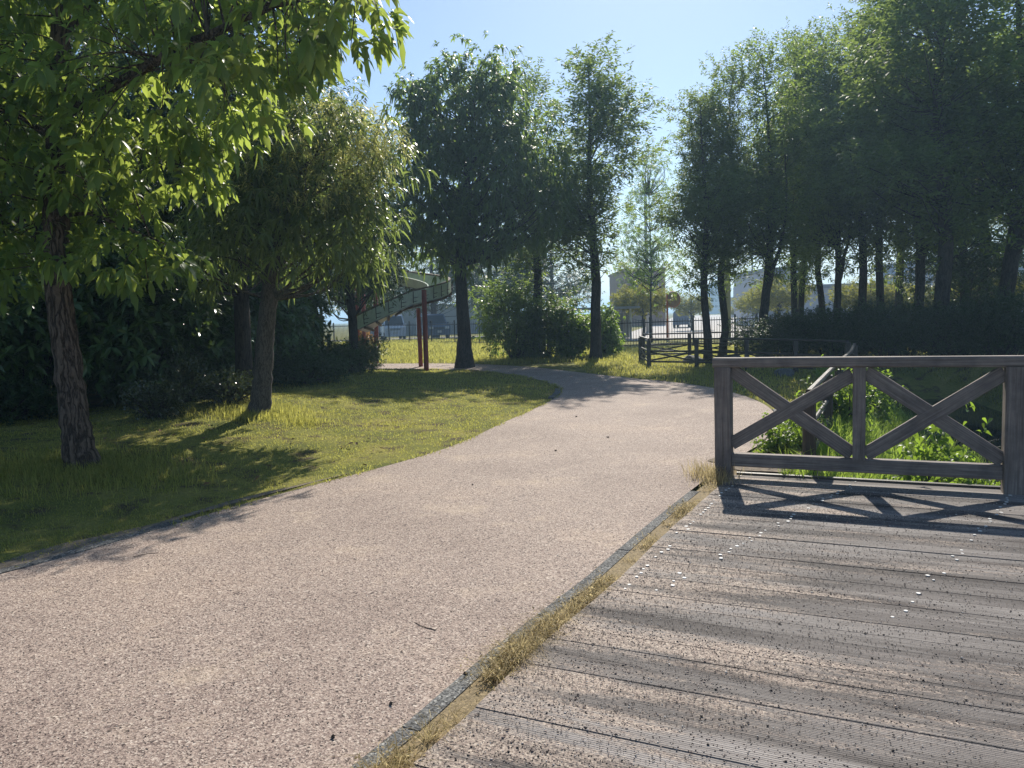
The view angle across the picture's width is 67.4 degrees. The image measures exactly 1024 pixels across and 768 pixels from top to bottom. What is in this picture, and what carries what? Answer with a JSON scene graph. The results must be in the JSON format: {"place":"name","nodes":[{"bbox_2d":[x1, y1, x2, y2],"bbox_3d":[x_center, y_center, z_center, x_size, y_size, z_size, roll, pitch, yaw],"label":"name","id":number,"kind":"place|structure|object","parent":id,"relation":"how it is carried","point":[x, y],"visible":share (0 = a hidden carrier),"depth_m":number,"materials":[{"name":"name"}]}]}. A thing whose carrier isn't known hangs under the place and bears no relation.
{"place":"outdoors","nodes":[
{"label":"outdoors","id":0,"kind":"place"},
{"bbox_2d":[0,363,776,767],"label":"path","id":1,"kind":"structure","parent":0,"point":[522,513],"depth_m":4.47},
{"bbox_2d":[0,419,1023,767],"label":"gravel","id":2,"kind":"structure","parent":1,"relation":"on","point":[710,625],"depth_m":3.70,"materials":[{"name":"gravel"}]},
{"bbox_2d":[324,336,484,341],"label":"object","id":3,"kind":"structure","parent":0,"point":[416,338],"depth_m":61.35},
{"bbox_2d":[380,315,406,339],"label":"parked van","id":4,"kind":"object","parent":3,"relation":"on","point":[397,320],"visible":0.66,"depth_m":56.67,"materials":[{"name":"white paint"}]},
{"bbox_2d":[416,314,450,337],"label":"parked van","id":5,"kind":"object","parent":3,"relation":"on","point":[436,318],"visible":0.46,"depth_m":55.79,"materials":[{"name":"blue paint"}]},
{"bbox_2d":[370,303,504,336],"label":"building","id":6,"kind":"structure","parent":0,"point":[412,319],"depth_m":77.71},
{"bbox_2d":[0,311,1022,652],"bbox_3d":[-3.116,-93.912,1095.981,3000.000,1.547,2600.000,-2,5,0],"label":"ground","id":7,"kind":"structure","parent":0,"point":[930,385],"depth_m":9.61,"materials":[{"name":"plant"}]},
{"bbox_2d":[0,263,37,387],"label":"laurel bush","id":8,"kind":"object","parent":7,"relation":"on","point":[3,343],"visible":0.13,"depth_m":11.91,"materials":[{"name":"green plant"}]},
{"bbox_2d":[3,195,43,358],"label":"laurel bush","id":9,"kind":"object","parent":7,"relation":"on","point":[9,205],"visible":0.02,"depth_m":13.86,"materials":[{"name":"green plant"}]},
{"bbox_2d":[0,370,57,425],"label":"ground cover shrub","id":10,"kind":"object","parent":7,"relation":"on","point":[23,390],"visible":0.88,"depth_m":11.29,"materials":[{"name":"green plant"}]},
{"bbox_2d":[0,232,133,412],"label":"laurel bush","id":11,"kind":"object","parent":7,"relation":"on","point":[34,316],"visible":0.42,"depth_m":11.87,"materials":[{"name":"green plant"}]},
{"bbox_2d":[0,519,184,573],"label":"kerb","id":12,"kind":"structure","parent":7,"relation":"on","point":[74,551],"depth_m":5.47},
{"bbox_2d":[0,0,213,245],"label":"evergreen tree","id":13,"kind":"object","parent":7,"relation":"on","point":[84,42],"visible":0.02,"depth_m":16.29,"materials":[{"name":"green plant"}]},
{"bbox_2d":[31,233,226,405],"bbox_3d":[-6.616,-1.054,13.236,3.202,2.986,3.136,-1,5,15],"label":"laurel bush","id":14,"kind":"object","parent":7,"relation":"on","point":[148,333],"visible":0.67,"depth_m":12.48,"materials":[{"name":"green plant"}]},
{"bbox_2d":[84,208,186,394],"bbox_3d":[-8.014,-1.674,15.411,3.731,3.979,3.623,-3,5,-16],"label":"laurel bush","id":15,"kind":"object","parent":7,"relation":"on","point":[90,391],"visible":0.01,"depth_m":15.53,"materials":[{"name":"green plant"}]},
{"bbox_2d":[111,368,197,420],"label":"azalea shrub","id":16,"kind":"object","parent":7,"relation":"on","point":[155,408],"visible":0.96,"depth_m":10.87,"materials":[{"name":"green plant"}]},
{"bbox_2d":[96,364,234,404],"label":"ground cover shrub","id":17,"kind":"object","parent":7,"relation":"on","point":[121,380],"visible":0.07,"depth_m":12.94,"materials":[{"name":"green plant"}]},
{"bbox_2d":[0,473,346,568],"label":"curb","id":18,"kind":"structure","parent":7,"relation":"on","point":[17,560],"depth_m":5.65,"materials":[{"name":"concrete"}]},
{"bbox_2d":[146,253,255,389],"bbox_3d":[-6.555,-1.179,14.871,3.109,2.947,3.019,-4,5,-24],"label":"laurel bush","id":19,"kind":"object","parent":7,"relation":"on","point":[225,320],"visible":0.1,"depth_m":14.46,"materials":[{"name":"green plant"}]},
{"bbox_2d":[0,0,413,468],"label":"broadleaf tree","id":20,"kind":"object","parent":7,"relation":"on","point":[54,69],"visible":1,"depth_m":7.13,"materials":[{"name":"green plant"}]},
{"bbox_2d":[164,238,273,368],"bbox_3d":[-6.853,-1.453,16.266,3.362,3.285,3.292,-6,6,-36],"label":"laurel bush","id":21,"kind":"object","parent":7,"relation":"on","point":[255,320],"visible":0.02,"depth_m":15.97,"materials":[{"name":"green plant"}]},
{"bbox_2d":[73,0,367,394],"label":"evergreen tree","id":22,"kind":"object","parent":7,"relation":"on","point":[243,347],"visible":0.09,"depth_m":13.01,"materials":[{"name":"green plant"}]},
{"bbox_2d":[183,364,274,405],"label":"azalea shrub","id":23,"kind":"object","parent":7,"relation":"on","point":[222,395],"visible":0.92,"depth_m":11.77,"materials":[{"name":"green plant"}]},
{"bbox_2d":[230,263,322,382],"bbox_3d":[-5.948,-1.484,17.315,3.170,3.095,3.264,-3,5,-9],"label":"laurel bush","id":24,"kind":"object","parent":7,"relation":"on","point":[294,323],"visible":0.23,"depth_m":17.01,"materials":[{"name":"green plant"}]},
{"bbox_2d":[156,65,438,414],"bbox_3d":[-3.098,-2.022,10.820,4.238,5.143,3.329,-2,5,0],"label":"willow tree","id":25,"kind":"object","parent":7,"relation":"on","point":[282,176],"visible":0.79,"depth_m":10.40,"materials":[{"name":"green plant"}]},
{"bbox_2d":[262,260,335,354],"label":"laurel bush","id":26,"kind":"object","parent":7,"relation":"on","point":[318,302],"visible":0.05,"depth_m":19.07,"materials":[{"name":"green plant"}]},
{"bbox_2d":[272,348,352,386],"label":"ground cover shrub","id":27,"kind":"object","parent":7,"relation":"on","point":[298,369],"visible":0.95,"depth_m":16.36,"materials":[{"name":"green plant"}]},
{"bbox_2d":[301,337,384,375],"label":"ground cover shrub","id":28,"kind":"object","parent":7,"relation":"on","point":[347,353],"visible":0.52,"depth_m":19.15,"materials":[{"name":"green plant"}]},
{"bbox_2d":[296,78,418,370],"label":"evergreen tree","id":29,"kind":"object","parent":7,"relation":"on","point":[352,312],"visible":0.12,"depth_m":20.72,"materials":[{"name":"green plant"}]},
{"bbox_2d":[331,333,390,369],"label":"ground cover shrub","id":30,"kind":"object","parent":7,"relation":"on","point":[374,348],"visible":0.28,"depth_m":23.26,"materials":[{"name":"green plant"}]},
{"bbox_2d":[323,242,418,333],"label":"evergreen tree","id":31,"kind":"object","parent":7,"relation":"on","point":[370,302],"visible":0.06,"depth_m":37.02,"materials":[{"name":"green plant"}]},
{"bbox_2d":[313,270,452,370],"bbox_3d":[-4.495,-3.103,26.824,4.040,5.100,8.684,-5,6,-32],"label":"roller slide","id":32,"kind":"object","parent":7,"relation":"on","point":[424,293],"visible":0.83,"depth_m":24.00,"materials":[{"name":"red paint"}]},
{"bbox_2d":[325,320,511,342],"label":"iron fence","id":33,"kind":"object","parent":7,"relation":"on","point":[430,324],"visible":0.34,"depth_m":45.45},
{"bbox_2d":[381,223,487,337],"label":"evergreen tree","id":34,"kind":"object","parent":7,"relation":"on","point":[433,309],"visible":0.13,"depth_m":63.21,"materials":[{"name":"green plant"}]},
{"bbox_2d":[380,30,584,367],"bbox_3d":[-0.966,-5.555,23.680,6.377,10.344,4.753,-2,5,0],"label":"broadleaf tree","id":35,"kind":"object","parent":7,"relation":"on","point":[459,244],"visible":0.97,"depth_m":23.00,"materials":[{"name":"green plant"}]},
{"bbox_2d":[426,226,553,328],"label":"evergreen tree","id":36,"kind":"object","parent":7,"relation":"on","point":[476,279],"visible":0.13,"depth_m":58.18,"materials":[{"name":"green plant"}]},
{"bbox_2d":[453,271,560,359],"bbox_3d":[0.023,-2.405,27.523,3.512,3.270,3.386,-6,6,-37],"label":"feathery bush","id":37,"kind":"object","parent":7,"relation":"on","point":[498,310],"visible":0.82,"depth_m":27.07,"materials":[{"name":"green plant"}]},
{"bbox_2d":[350,491,698,767],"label":"kerb","id":38,"kind":"structure","parent":7,"relation":"on","point":[453,691],"depth_m":3.35,"materials":[{"name":"concrete"}]},
{"bbox_2d":[486,46,596,308],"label":"column tree","id":39,"kind":"object","parent":7,"relation":"on","point":[537,274],"visible":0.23,"depth_m":27.53,"materials":[{"name":"green plant"}]},
{"bbox_2d":[502,285,588,358],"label":"feathery bush","id":40,"kind":"object","parent":7,"relation":"on","point":[538,352],"visible":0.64,"depth_m":27.03,"materials":[{"name":"green plant"}]},
{"bbox_2d":[494,241,606,327],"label":"evergreen tree","id":41,"kind":"object","parent":7,"relation":"on","point":[568,285],"visible":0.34,"depth_m":54.62,"materials":[{"name":"green plant"}]},
{"bbox_2d":[377,469,746,767],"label":"joint soil","id":42,"kind":"structure","parent":7,"relation":"on","point":[471,696],"depth_m":3.21,"materials":[{"name":"soil"}]},
{"bbox_2d":[317,457,751,767],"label":"weeds","id":43,"kind":"object","parent":42,"relation":"on","point":[515,653],"visible":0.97,"depth_m":3.56,"materials":[{"name":"plant"}]},
{"bbox_2d":[546,302,590,358],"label":"leafy bush","id":44,"kind":"object","parent":7,"relation":"on","point":[569,347],"visible":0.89,"depth_m":26.91,"materials":[{"name":"green plant"}]},
{"bbox_2d":[508,30,681,359],"bbox_3d":[2.477,-6.070,25.744,4.860,10.803,5.921,-4,5,-24],"label":"column tree","id":45,"kind":"object","parent":7,"relation":"on","point":[588,217],"visible":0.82,"depth_m":24.81,"materials":[{"name":"green plant"}]},
{"bbox_2d":[579,300,626,354],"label":"leafy bush","id":46,"kind":"object","parent":7,"relation":"on","point":[609,342],"visible":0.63,"depth_m":27.68,"materials":[{"name":"green plant"}]},
{"bbox_2d":[608,267,665,325],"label":"building","id":47,"kind":"structure","parent":7,"relation":"on","point":[614,283],"depth_m":89.75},
{"bbox_2d":[609,281,672,334],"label":"street tree","id":48,"kind":"object","parent":7,"relation":"on","point":[659,300],"visible":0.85,"depth_m":45.24,"materials":[{"name":"green plant"}]},
{"bbox_2d":[636,187,656,332],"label":"utility pole","id":49,"kind":"object","parent":7,"relation":"on","point":[647,316],"visible":0.07,"depth_m":57.46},
{"bbox_2d":[605,134,688,341],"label":"young tree","id":50,"kind":"object","parent":7,"relation":"on","point":[639,275],"visible":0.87,"depth_m":39.30,"materials":[{"name":"green plant"}]},
{"bbox_2d":[324,338,1002,450],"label":"meadow grass","id":51,"kind":"structure","parent":7,"relation":"on","point":[448,356],"depth_m":25.11,"materials":[{"name":"plant"}]},
{"bbox_2d":[666,291,680,337],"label":"traffic mirror","id":52,"kind":"object","parent":7,"relation":"on","point":[672,302],"visible":0.84,"depth_m":41.66,"materials":[{"name":"orange paint"}]},
{"bbox_2d":[669,291,712,329],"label":"street tree","id":53,"kind":"object","parent":7,"relation":"on","point":[686,305],"visible":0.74,"depth_m":59.18,"materials":[{"name":"green plant"}]},
{"bbox_2d":[610,313,775,346],"bbox_3d":[8.299,-2.433,35.146,8.997,1.410,0.098,-4,5,-18],"label":"iron fence","id":54,"kind":"object","parent":7,"relation":"on","point":[666,321],"visible":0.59,"depth_m":34.85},
{"bbox_2d":[643,81,773,361],"bbox_3d":[5.771,-4.780,22.669,4.020,8.479,3.974,-3,2,-11],"label":"column tree","id":55,"kind":"object","parent":7,"relation":"on","point":[704,199],"visible":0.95,"depth_m":22.63,"materials":[{"name":"green plant"}]},
{"bbox_2d":[641,330,785,360],"bbox_3d":[6.399,-1.130,24.375,4.518,1.059,0.200,-1,5,10],"label":"timber fence","id":56,"kind":"object","parent":7,"relation":"on","point":[689,344],"visible":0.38,"depth_m":24.47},
{"bbox_2d":[410,471,1023,767],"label":"deck","id":57,"kind":"structure","parent":7,"relation":"on","point":[986,727],"depth_m":3.45,"materials":[{"name":"wood"}]},
{"bbox_2d":[712,355,1023,494],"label":"wooden railing","id":58,"kind":"object","parent":57,"relation":"on","point":[1006,466],"visible":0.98,"depth_m":6.46,"materials":[{"name":"wood"}]},
{"bbox_2d":[724,250,730,337],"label":"utility pole","id":59,"kind":"object","parent":7,"relation":"on","point":[728,295],"visible":0.05,"depth_m":40.65,"materials":[{"name":"concrete"}]},
{"bbox_2d":[672,40,795,355],"bbox_3d":[6.912,-5.553,24.105,3.906,9.757,3.261,-2,5,-3],"label":"column tree","id":60,"kind":"object","parent":7,"relation":"on","point":[723,110],"visible":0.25,"depth_m":23.40,"materials":[{"name":"green plant"}]},
{"bbox_2d":[638,336,850,372],"bbox_3d":[5.230,-0.681,20.381,1.302,1.059,8.844,-4,5,-22],"label":"timber fence","id":61,"kind":"object","parent":7,"relation":"on","point":[696,351],"visible":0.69,"depth_m":20.63,"materials":[{"name":"wood"}]},
{"bbox_2d":[731,290,784,325],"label":"street tree","id":62,"kind":"object","parent":7,"relation":"on","point":[747,308],"visible":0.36,"depth_m":61.46,"materials":[{"name":"green plant"}]},
{"bbox_2d":[717,308,814,356],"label":"hedge bush","id":63,"kind":"object","parent":7,"relation":"on","point":[762,346],"visible":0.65,"depth_m":22.60,"materials":[{"name":"green plant"}]},
{"bbox_2d":[686,25,853,356],"bbox_3d":[7.673,-5.638,23.844,4.928,9.890,5.376,-3,6,-10],"label":"column tree","id":64,"kind":"object","parent":7,"relation":"on","point":[771,215],"visible":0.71,"depth_m":22.81,"materials":[{"name":"green plant"}]},
{"bbox_2d":[750,411,801,454],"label":"leafy plant","id":65,"kind":"object","parent":7,"relation":"on","point":[771,445],"visible":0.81,"depth_m":7.86,"materials":[{"name":"green plant"}]},
{"bbox_2d":[708,452,845,476],"bbox_3d":[2.798,0.995,7.715,1.611,0.435,1.107,0,5,21],"label":"dirt patch","id":66,"kind":"object","parent":7,"relation":"on","point":[755,468],"visible":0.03,"depth_m":7.40,"materials":[{"name":"soil"}]},
{"bbox_2d":[740,275,817,315],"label":"street tree","id":67,"kind":"object","parent":7,"relation":"on","point":[782,296],"visible":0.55,"depth_m":47.25,"materials":[{"name":"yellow plant"}]},
{"bbox_2d":[774,368,793,376],"bbox_3d":[6.187,-0.214,17.472,0.319,0.278,0.428,-4,5,-19],"label":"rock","id":68,"kind":"object","parent":7,"relation":"on","point":[785,371],"visible":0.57,"depth_m":17.38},
{"bbox_2d":[751,28,828,319],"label":"column tree","id":69,"kind":"object","parent":7,"relation":"on","point":[801,300],"visible":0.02,"depth_m":27.41,"materials":[{"name":"green plant"}]},
{"bbox_2d":[755,16,833,318],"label":"column tree","id":70,"kind":"object","parent":7,"relation":"on","point":[793,283],"visible":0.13,"depth_m":26.29,"materials":[{"name":"green plant"}]},
{"bbox_2d":[756,304,832,356],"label":"hedge bush","id":71,"kind":"object","parent":7,"relation":"on","point":[793,318],"visible":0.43,"depth_m":22.34,"materials":[{"name":"green plant"}]},
{"bbox_2d":[783,390,837,446],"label":"leafy plant","id":72,"kind":"object","parent":7,"relation":"on","point":[819,418],"visible":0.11,"depth_m":8.55,"materials":[{"name":"green plant"}]},
{"bbox_2d":[777,17,850,346],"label":"column tree","id":73,"kind":"object","parent":7,"relation":"on","point":[820,290],"visible":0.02,"depth_m":28.21,"materials":[{"name":"green plant"}]},
{"bbox_2d":[768,16,887,322],"bbox_3d":[10.481,-6.405,25.678,4.189,11.014,4.570,-4,1,-20],"label":"column tree","id":74,"kind":"object","parent":7,"relation":"on","point":[837,244],"visible":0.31,"depth_m":24.99,"materials":[{"name":"green plant"}]},
{"bbox_2d":[802,343,857,474],"bbox_3d":[5.076,0.130,11.859,0.172,1.098,10.195,1,6,26],"label":"timber fence","id":75,"kind":"object","parent":7,"relation":"on","point":[809,441],"visible":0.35,"depth_m":8.51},
{"bbox_2d":[779,296,895,356],"bbox_3d":[9.358,-1.584,22.258,3.204,1.925,2.679,1,6,31],"label":"hedge bush","id":76,"kind":"object","parent":7,"relation":"on","point":[833,348],"visible":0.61,"depth_m":21.80,"materials":[{"name":"green plant"}]},
{"bbox_2d":[800,354,886,431],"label":"leafy plant","id":77,"kind":"object","parent":7,"relation":"on","point":[840,400],"visible":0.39,"depth_m":10.15,"materials":[{"name":"green plant"}]},
{"bbox_2d":[807,302,888,355],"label":"hedge bush","id":78,"kind":"object","parent":7,"relation":"on","point":[847,334],"visible":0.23,"depth_m":21.80,"materials":[{"name":"green plant"}]},
{"bbox_2d":[797,0,908,351],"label":"column tree","id":79,"kind":"object","parent":7,"relation":"on","point":[863,276],"visible":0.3,"depth_m":24.68,"materials":[{"name":"green plant"}]},
{"bbox_2d":[767,367,953,480],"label":"bank grass","id":80,"kind":"structure","parent":7,"relation":"on","point":[878,427],"depth_m":9.90,"materials":[{"name":"plant"}]},
{"bbox_2d":[825,274,914,311],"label":"street tree","id":81,"kind":"object","parent":7,"relation":"on","point":[846,295],"visible":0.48,"depth_m":39.16,"materials":[{"name":"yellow plant"}]},
{"bbox_2d":[846,369,908,426],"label":"leafy plant","id":82,"kind":"object","parent":7,"relation":"on","point":[885,411],"visible":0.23,"depth_m":11.74,"materials":[{"name":"green plant"}]},
{"bbox_2d":[838,0,920,313],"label":"column tree","id":83,"kind":"object","parent":7,"relation":"on","point":[881,281],"visible":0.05,"depth_m":25.66,"materials":[{"name":"green plant"}]},
{"bbox_2d":[833,296,937,355],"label":"hedge bush","id":84,"kind":"object","parent":7,"relation":"on","point":[874,321],"visible":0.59,"depth_m":21.03,"materials":[{"name":"green plant"}]},
{"bbox_2d":[867,6,915,314],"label":"column tree","id":85,"kind":"object","parent":7,"relation":"on","point":[898,294],"visible":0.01,"depth_m":28.69,"materials":[{"name":"green plant"}]},
{"bbox_2d":[849,289,950,355],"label":"hedge bush","id":86,"kind":"object","parent":7,"relation":"on","point":[891,307],"visible":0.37,"depth_m":21.25,"materials":[{"name":"green plant"}]},
{"bbox_2d":[890,282,933,309],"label":"street tree","id":87,"kind":"object","parent":7,"relation":"on","point":[927,294],"visible":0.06,"depth_m":40.91,"materials":[{"name":"green plant"}]},
{"bbox_2d":[806,0,1023,355],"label":"column tree","id":88,"kind":"object","parent":7,"relation":"on","point":[944,15],"visible":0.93,"depth_m":20.11,"materials":[{"name":"green plant"}]},
{"bbox_2d":[827,10,1005,350],"bbox_3d":[12.677,-7.579,24.429,6.160,13.418,5.647,-2,5,-4],"label":"column tree","id":89,"kind":"object","parent":7,"relation":"on","point":[919,275],"visible":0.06,"depth_m":24.33,"materials":[{"name":"green plant"}]},
{"bbox_2d":[882,402,1000,485],"bbox_3d":[4.297,0.983,7.626,1.100,1.701,0.980,-2,5,0],"label":"leafy plant","id":90,"kind":"object","parent":7,"relation":"on","point":[928,452],"visible":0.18,"depth_m":7.55,"materials":[{"name":"green plant"}]},
{"bbox_2d":[861,0,1023,349],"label":"column tree","id":91,"kind":"object","parent":7,"relation":"on","point":[1010,264],"visible":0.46,"depth_m":20.91,"materials":[{"name":"green plant"}]},
{"bbox_2d":[911,457,980,484],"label":"leafy plant","id":92,"kind":"object","parent":7,"relation":"on","point":[959,480],"visible":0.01,"depth_m":6.62,"materials":[{"name":"green plant"}]},
{"bbox_2d":[893,296,1001,355],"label":"hedge bush","id":93,"kind":"object","parent":7,"relation":"on","point":[930,350],"visible":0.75,"depth_m":20.19,"materials":[{"name":"green plant"}]},
{"bbox_2d":[883,253,1023,311],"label":"building","id":94,"kind":"structure","parent":7,"relation":"on","point":[932,275],"depth_m":56.37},
{"bbox_2d":[887,180,1023,306],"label":"evergreen tree","id":95,"kind":"object","parent":7,"relation":"on","point":[964,271],"visible":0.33,"depth_m":25.53,"materials":[{"name":"green plant"}]},
{"bbox_2d":[913,436,999,462],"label":"leafy plant","id":96,"kind":"object","parent":7,"relation":"on","point":[977,455],"depth_m":11.30,"materials":[{"name":"green plant"}]},
{"bbox_2d":[909,288,1023,355],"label":"hedge bush","id":97,"kind":"object","parent":7,"relation":"on","point":[957,318],"visible":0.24,"depth_m":20.54,"materials":[{"name":"green plant"}]},
{"bbox_2d":[934,25,1014,312],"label":"column tree","id":98,"kind":"object","parent":7,"relation":"on","point":[992,225],"depth_m":30.30,"materials":[{"name":"green plant"}]},
{"bbox_2d":[945,280,1023,354],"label":"hedge bush","id":99,"kind":"object","parent":7,"relation":"on","point":[1003,331],"visible":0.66,"depth_m":19.71,"materials":[{"name":"green plant"}]},
{"bbox_2d":[955,287,1023,354],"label":"hedge bush","id":100,"kind":"object","parent":7,"relation":"on","point":[1022,333],"visible":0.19,"depth_m":19.88,"materials":[{"name":"green plant"}]},
{"bbox_2d":[73,0,1023,322],"label":"sky","id":101,"kind":"structure","parent":0,"point":[668,39],"materials":[{"name":"blue"}]},
{"bbox_2d":[618,315,771,340],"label":"road","id":102,"kind":"structure","parent":0,"point":[659,329],"depth_m":62.20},
{"bbox_2d":[567,306,639,339],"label":"carport","id":103,"kind":"object","parent":102,"relation":"on","point":[621,326],"visible":0.32,"depth_m":46.49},
{"bbox_2d":[673,311,690,327],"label":"parked van","id":104,"kind":"object","parent":102,"relation":"on","point":[676,317],"visible":0.57,"depth_m":70.16,"materials":[{"name":"blue paint"}]},
{"bbox_2d":[732,267,808,325],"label":"building","id":105,"kind":"structure","parent":102,"relation":"on","point":[739,289],"depth_m":71.12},
{"bbox_2d":[804,283,873,318],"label":"building","id":106,"kind":"structure","parent":102,"relation":"on","point":[826,287],"depth_m":61.71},
{"bbox_2d":[708,272,719,313],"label":"building","id":107,"kind":"structure","parent":0,"point":[715,303],"depth_m":298.60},
{"bbox_2d":[892,399,1001,484],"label":"water","id":108,"kind":"structure","parent":0,"point":[972,418],"depth_m":15.32,"materials":[{"name":"liquid"}]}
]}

